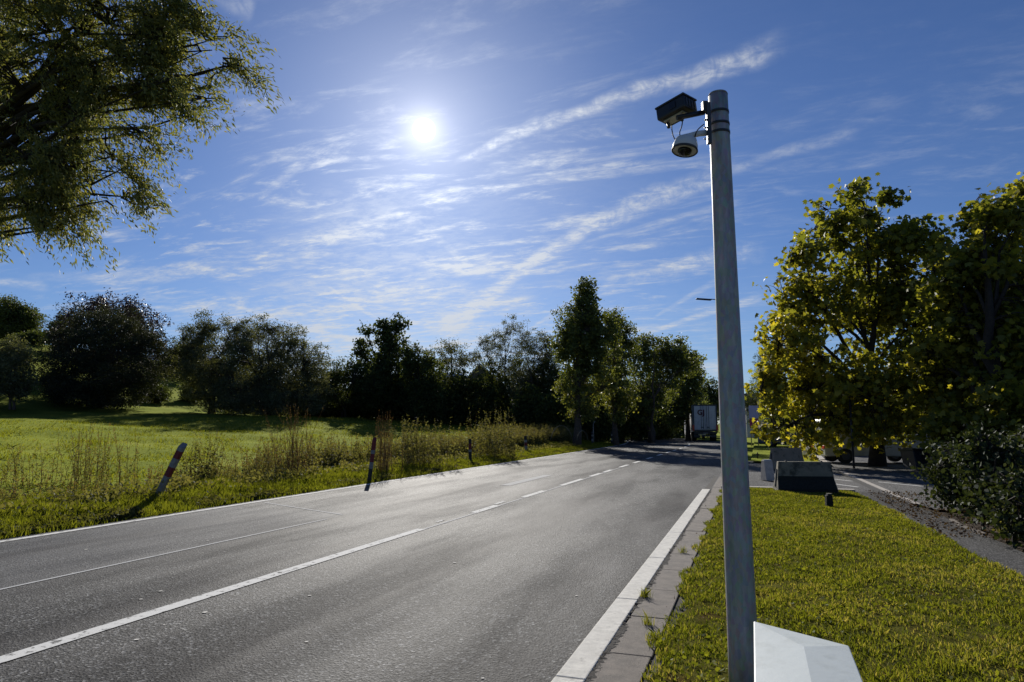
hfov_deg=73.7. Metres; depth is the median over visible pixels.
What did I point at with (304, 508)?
patch joint
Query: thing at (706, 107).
mounting channel
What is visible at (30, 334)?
slope shrub
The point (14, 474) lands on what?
weed plant
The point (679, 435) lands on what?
hedge shrub
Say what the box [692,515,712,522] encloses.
gutter slab
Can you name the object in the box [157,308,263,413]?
willow tree
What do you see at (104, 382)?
round willow
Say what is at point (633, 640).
gutter slab
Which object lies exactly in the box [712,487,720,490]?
gutter slab
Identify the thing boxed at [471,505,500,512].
dash
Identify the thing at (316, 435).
meadow grass
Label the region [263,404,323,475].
weed plant
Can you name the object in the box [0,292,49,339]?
oak tree
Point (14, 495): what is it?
weeds
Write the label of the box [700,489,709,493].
kerb stone
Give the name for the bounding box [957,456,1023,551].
border shrub
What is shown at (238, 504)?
edge line
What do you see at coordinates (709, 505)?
gutter slab
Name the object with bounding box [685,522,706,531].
gutter slab
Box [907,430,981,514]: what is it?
border shrub
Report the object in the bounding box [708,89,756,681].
camera pole
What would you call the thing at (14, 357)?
willow bush
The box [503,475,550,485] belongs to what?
worn mark
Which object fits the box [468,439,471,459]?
marker post
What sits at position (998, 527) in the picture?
weed plant
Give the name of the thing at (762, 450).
lawn
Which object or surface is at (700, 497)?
kerb stone
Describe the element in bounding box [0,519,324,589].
patch joint
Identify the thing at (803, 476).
concrete barrier
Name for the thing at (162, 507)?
verge grass
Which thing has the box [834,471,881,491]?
drain channel
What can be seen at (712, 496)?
gutter slab
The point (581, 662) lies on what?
kerb stone
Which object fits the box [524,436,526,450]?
marker post
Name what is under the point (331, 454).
tall weeds
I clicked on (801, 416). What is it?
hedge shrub
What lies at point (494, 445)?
weed plant
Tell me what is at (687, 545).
gutter slab
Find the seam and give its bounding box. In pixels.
[424,467,620,528]
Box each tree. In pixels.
[0,0,290,276]
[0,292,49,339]
[37,287,170,374]
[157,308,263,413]
[206,312,337,416]
[313,352,393,417]
[343,312,413,420]
[395,336,454,423]
[422,337,487,399]
[448,364,500,404]
[547,275,626,444]
[594,306,643,445]
[624,332,706,442]
[661,344,710,440]
[699,376,754,424]
[744,172,965,466]
[745,335,788,428]
[889,171,1023,455]
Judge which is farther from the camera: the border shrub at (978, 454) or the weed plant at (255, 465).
the weed plant at (255, 465)
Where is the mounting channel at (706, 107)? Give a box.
[701,101,711,144]
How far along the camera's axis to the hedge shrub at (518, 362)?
73.18 m
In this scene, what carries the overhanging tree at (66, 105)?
on the ground at (36, 407)
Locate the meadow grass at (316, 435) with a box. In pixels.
[0,414,594,497]
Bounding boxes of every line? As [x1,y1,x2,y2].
[0,441,627,541]
[0,529,424,662]
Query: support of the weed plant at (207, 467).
on the ground at (36, 407)
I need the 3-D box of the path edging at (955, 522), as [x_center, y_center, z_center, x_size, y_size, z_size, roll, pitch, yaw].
[7.375,3.029,11.331,0.070,0.062,0.790,-3,-8,23]
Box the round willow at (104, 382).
[28,301,180,408]
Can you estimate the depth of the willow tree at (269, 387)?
59.10 m
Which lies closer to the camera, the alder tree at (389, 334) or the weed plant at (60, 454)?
the weed plant at (60, 454)
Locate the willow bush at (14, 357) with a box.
[0,333,42,409]
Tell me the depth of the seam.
12.45 m
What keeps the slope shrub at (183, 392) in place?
on the ground at (36, 407)
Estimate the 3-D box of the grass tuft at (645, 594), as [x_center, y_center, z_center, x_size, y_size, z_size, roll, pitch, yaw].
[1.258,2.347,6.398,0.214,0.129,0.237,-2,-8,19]
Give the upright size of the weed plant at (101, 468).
1.676 m
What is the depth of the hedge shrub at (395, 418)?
69.53 m
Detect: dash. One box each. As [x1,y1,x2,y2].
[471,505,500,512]
[522,490,544,496]
[561,479,582,484]
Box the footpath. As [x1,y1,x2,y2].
[857,492,1023,580]
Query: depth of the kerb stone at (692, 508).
12.99 m
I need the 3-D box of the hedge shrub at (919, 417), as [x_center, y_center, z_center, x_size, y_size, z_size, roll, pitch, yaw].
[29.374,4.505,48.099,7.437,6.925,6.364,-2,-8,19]
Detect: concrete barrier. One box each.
[769,447,803,468]
[773,460,838,492]
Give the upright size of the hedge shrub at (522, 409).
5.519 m
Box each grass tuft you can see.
[636,610,658,624]
[638,586,653,597]
[676,546,686,553]
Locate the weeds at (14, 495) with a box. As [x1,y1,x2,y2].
[0,459,303,502]
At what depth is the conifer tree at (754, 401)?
67.86 m
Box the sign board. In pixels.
[749,406,758,446]
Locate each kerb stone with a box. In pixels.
[551,677,584,681]
[556,598,636,680]
[617,557,663,599]
[649,532,681,557]
[669,515,692,532]
[682,503,700,515]
[692,493,706,502]
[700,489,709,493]
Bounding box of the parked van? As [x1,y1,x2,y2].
[812,419,929,462]
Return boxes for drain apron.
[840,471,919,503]
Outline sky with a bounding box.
[0,0,1023,423]
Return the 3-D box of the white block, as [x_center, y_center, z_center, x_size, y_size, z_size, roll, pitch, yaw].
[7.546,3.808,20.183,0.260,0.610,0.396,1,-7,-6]
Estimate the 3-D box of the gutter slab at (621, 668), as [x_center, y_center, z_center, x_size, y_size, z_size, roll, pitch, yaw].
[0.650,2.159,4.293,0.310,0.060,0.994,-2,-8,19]
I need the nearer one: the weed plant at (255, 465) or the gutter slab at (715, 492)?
the gutter slab at (715, 492)
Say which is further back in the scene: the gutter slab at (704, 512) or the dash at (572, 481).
the dash at (572, 481)
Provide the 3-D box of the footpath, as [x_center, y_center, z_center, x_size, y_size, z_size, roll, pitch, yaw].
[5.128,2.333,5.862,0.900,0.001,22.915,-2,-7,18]
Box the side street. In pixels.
[712,461,977,511]
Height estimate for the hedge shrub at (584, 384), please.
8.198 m
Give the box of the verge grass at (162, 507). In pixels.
[0,440,614,538]
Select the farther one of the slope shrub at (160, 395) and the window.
the slope shrub at (160, 395)
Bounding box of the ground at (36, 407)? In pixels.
[0,339,1023,562]
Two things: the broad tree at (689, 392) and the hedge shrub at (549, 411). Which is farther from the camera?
the broad tree at (689, 392)
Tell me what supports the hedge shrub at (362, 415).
on the ground at (36, 407)
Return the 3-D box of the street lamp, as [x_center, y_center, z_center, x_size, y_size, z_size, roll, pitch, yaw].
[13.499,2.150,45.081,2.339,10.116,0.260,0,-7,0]
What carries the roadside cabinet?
on the lawn at (701, 617)
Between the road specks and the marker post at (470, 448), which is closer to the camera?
the road specks
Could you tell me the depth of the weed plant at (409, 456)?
25.34 m
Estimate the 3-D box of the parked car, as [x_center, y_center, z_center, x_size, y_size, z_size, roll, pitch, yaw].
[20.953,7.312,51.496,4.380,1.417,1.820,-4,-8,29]
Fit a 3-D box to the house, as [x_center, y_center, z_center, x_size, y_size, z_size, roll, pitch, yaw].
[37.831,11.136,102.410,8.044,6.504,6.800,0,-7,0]
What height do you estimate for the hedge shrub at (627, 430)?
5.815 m
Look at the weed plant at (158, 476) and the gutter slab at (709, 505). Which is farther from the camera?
the weed plant at (158, 476)
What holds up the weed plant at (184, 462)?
on the ground at (36, 407)
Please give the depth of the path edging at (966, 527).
10.38 m
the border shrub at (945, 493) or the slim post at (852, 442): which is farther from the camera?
the slim post at (852, 442)
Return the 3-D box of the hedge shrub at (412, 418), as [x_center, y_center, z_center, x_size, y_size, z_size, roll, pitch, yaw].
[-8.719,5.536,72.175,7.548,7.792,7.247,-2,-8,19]
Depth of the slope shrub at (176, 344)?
108.32 m
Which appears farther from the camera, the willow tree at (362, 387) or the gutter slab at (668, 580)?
the willow tree at (362, 387)
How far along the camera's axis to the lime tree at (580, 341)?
51.60 m
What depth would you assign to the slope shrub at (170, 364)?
91.46 m
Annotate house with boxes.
[744,394,781,436]
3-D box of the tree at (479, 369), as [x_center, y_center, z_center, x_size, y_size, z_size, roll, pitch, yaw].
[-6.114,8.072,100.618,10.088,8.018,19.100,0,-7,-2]
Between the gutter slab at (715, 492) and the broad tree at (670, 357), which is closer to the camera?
the gutter slab at (715, 492)
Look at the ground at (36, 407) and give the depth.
38.57 m
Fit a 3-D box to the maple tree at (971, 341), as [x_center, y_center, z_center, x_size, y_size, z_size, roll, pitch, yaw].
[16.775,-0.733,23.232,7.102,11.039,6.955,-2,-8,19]
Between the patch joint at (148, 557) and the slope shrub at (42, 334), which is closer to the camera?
the patch joint at (148, 557)
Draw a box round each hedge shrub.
[347,375,382,418]
[366,366,413,420]
[400,358,464,424]
[433,366,487,425]
[457,356,518,427]
[495,354,538,423]
[505,382,553,431]
[512,354,569,400]
[530,384,584,431]
[553,365,602,412]
[571,392,623,441]
[605,396,643,442]
[623,370,654,439]
[653,395,680,439]
[668,400,693,437]
[698,399,719,434]
[761,399,794,430]
[787,398,825,425]
[893,395,935,433]
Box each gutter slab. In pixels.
[588,653,650,681]
[610,616,667,658]
[631,589,678,619]
[648,569,688,590]
[662,554,695,570]
[671,541,700,554]
[680,531,705,541]
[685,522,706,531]
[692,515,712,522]
[697,509,713,514]
[700,503,716,508]
[704,498,718,503]
[706,494,721,498]
[709,490,721,494]
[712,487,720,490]
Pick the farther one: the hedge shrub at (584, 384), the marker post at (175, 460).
the hedge shrub at (584, 384)
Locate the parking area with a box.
[822,456,902,463]
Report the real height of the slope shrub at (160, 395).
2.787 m
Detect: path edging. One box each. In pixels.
[949,519,961,525]
[960,525,987,536]
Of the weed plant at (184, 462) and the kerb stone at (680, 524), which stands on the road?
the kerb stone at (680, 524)
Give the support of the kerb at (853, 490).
on the ground at (36, 407)
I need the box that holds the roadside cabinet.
[754,622,862,681]
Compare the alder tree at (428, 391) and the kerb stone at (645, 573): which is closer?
the kerb stone at (645, 573)
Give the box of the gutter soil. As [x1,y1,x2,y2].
[599,477,717,681]
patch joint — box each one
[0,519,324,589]
[263,502,343,514]
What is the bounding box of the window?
[668,100,675,109]
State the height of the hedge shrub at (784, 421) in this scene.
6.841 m
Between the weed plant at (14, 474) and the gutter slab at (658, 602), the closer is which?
the gutter slab at (658, 602)
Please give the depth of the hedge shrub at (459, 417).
70.55 m
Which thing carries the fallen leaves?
on the lawn at (701, 617)
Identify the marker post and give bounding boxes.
[154,442,186,495]
[367,437,376,480]
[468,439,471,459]
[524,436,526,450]
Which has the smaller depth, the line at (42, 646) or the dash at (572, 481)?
the line at (42, 646)
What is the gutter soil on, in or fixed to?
on the road
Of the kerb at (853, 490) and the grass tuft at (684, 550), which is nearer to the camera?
the grass tuft at (684, 550)
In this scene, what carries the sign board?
on the lawn at (762, 450)
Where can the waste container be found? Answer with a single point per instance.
(914, 456)
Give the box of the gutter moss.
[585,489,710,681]
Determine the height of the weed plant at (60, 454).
1.416 m
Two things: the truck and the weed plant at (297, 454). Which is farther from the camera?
the truck
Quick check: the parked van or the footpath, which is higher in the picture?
the parked van
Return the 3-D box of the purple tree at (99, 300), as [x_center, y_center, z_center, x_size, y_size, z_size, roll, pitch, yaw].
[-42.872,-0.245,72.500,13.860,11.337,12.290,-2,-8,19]
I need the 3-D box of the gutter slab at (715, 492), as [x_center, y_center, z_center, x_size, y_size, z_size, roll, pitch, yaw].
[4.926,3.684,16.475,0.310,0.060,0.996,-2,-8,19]
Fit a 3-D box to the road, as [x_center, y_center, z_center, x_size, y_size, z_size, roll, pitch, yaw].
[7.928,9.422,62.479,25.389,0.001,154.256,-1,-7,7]
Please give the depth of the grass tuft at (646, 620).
5.50 m
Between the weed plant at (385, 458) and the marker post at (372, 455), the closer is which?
the marker post at (372, 455)
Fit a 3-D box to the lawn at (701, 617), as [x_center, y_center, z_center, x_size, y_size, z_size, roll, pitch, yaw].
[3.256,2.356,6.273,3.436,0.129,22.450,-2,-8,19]
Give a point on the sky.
(452, 167)
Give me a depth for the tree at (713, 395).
123.41 m
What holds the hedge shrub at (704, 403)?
on the ground at (36, 407)
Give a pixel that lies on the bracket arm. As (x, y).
(690, 115)
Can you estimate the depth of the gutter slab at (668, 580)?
7.06 m
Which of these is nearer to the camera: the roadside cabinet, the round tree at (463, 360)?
the roadside cabinet
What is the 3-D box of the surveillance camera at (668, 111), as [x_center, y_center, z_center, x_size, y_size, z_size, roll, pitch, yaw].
[1.072,-1.482,4.439,0.153,0.137,0.225,6,-16,-41]
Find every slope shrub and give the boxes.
[6,328,47,344]
[32,313,81,351]
[37,369,67,387]
[137,383,174,403]
[155,347,189,374]
[165,335,195,349]
[175,382,199,403]
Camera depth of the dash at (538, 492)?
16.33 m
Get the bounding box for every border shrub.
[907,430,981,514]
[928,420,1023,538]
[954,425,1023,466]
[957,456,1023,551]
[1003,419,1023,467]
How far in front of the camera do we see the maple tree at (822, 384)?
27.40 m
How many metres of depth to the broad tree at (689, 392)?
76.98 m
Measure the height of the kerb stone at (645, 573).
0.060 m
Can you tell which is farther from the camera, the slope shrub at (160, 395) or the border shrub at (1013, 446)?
the slope shrub at (160, 395)
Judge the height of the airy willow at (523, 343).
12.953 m
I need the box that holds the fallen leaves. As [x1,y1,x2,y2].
[666,489,1020,647]
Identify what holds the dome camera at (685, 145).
attached to the mounting channel at (706, 107)
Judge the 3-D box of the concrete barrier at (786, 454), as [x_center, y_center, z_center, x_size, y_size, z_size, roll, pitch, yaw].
[10.144,4.323,25.258,1.308,0.786,0.580,1,-7,-11]
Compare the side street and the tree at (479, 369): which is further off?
the tree at (479, 369)
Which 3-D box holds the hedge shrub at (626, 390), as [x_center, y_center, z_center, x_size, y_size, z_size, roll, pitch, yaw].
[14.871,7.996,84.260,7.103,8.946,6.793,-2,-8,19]
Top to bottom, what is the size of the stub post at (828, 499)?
0.281 m
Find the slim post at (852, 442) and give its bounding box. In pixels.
[849,399,854,467]
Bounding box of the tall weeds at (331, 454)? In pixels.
[240,422,590,468]
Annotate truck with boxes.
[684,405,717,440]
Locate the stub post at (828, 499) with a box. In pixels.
[825,493,832,506]
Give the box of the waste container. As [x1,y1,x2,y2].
[898,448,941,468]
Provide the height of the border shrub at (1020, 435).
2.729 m
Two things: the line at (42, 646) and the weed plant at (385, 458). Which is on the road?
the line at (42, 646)
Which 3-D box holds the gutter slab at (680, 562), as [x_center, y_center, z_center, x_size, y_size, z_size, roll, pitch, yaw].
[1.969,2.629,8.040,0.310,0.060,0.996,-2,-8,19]
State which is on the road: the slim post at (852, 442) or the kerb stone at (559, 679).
the kerb stone at (559, 679)
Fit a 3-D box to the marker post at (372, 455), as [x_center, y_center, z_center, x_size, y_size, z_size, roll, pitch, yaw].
[-4.072,3.514,19.810,0.104,1.428,0.130,6,-7,1]
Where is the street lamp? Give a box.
[696,298,714,300]
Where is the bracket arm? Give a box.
[676,110,704,119]
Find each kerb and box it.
[721,486,854,491]
[816,455,827,461]
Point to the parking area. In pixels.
(861, 459)
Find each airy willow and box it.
[475,313,546,409]
[502,327,566,406]
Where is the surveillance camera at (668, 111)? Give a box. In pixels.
[655,92,696,128]
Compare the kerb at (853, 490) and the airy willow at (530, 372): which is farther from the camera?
the airy willow at (530, 372)
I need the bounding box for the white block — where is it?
[761,459,774,480]
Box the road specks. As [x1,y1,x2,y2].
[72,504,620,677]
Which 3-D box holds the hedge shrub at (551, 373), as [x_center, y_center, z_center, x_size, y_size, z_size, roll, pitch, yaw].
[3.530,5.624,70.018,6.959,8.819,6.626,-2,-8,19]
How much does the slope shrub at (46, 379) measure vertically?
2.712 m
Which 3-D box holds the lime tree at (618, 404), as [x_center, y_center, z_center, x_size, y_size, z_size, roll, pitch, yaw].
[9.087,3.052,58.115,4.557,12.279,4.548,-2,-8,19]
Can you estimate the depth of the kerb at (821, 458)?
30.89 m
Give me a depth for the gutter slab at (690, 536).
9.88 m
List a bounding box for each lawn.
[649,490,1023,681]
[751,438,819,461]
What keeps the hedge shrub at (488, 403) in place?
on the ground at (36, 407)
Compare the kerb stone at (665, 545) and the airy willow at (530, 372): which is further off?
the airy willow at (530, 372)
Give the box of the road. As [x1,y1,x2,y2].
[0,438,720,681]
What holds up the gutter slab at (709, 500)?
on the ground at (36, 407)
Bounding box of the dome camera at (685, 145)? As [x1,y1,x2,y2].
[671,130,706,157]
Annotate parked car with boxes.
[758,431,807,446]
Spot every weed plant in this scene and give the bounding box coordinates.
[0,439,61,489]
[51,433,116,483]
[68,423,139,486]
[126,462,177,487]
[175,438,218,478]
[183,433,320,479]
[188,428,225,479]
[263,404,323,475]
[374,410,405,472]
[382,415,460,469]
[456,407,517,458]
[991,504,1017,540]
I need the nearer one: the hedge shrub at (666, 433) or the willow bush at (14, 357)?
the willow bush at (14, 357)

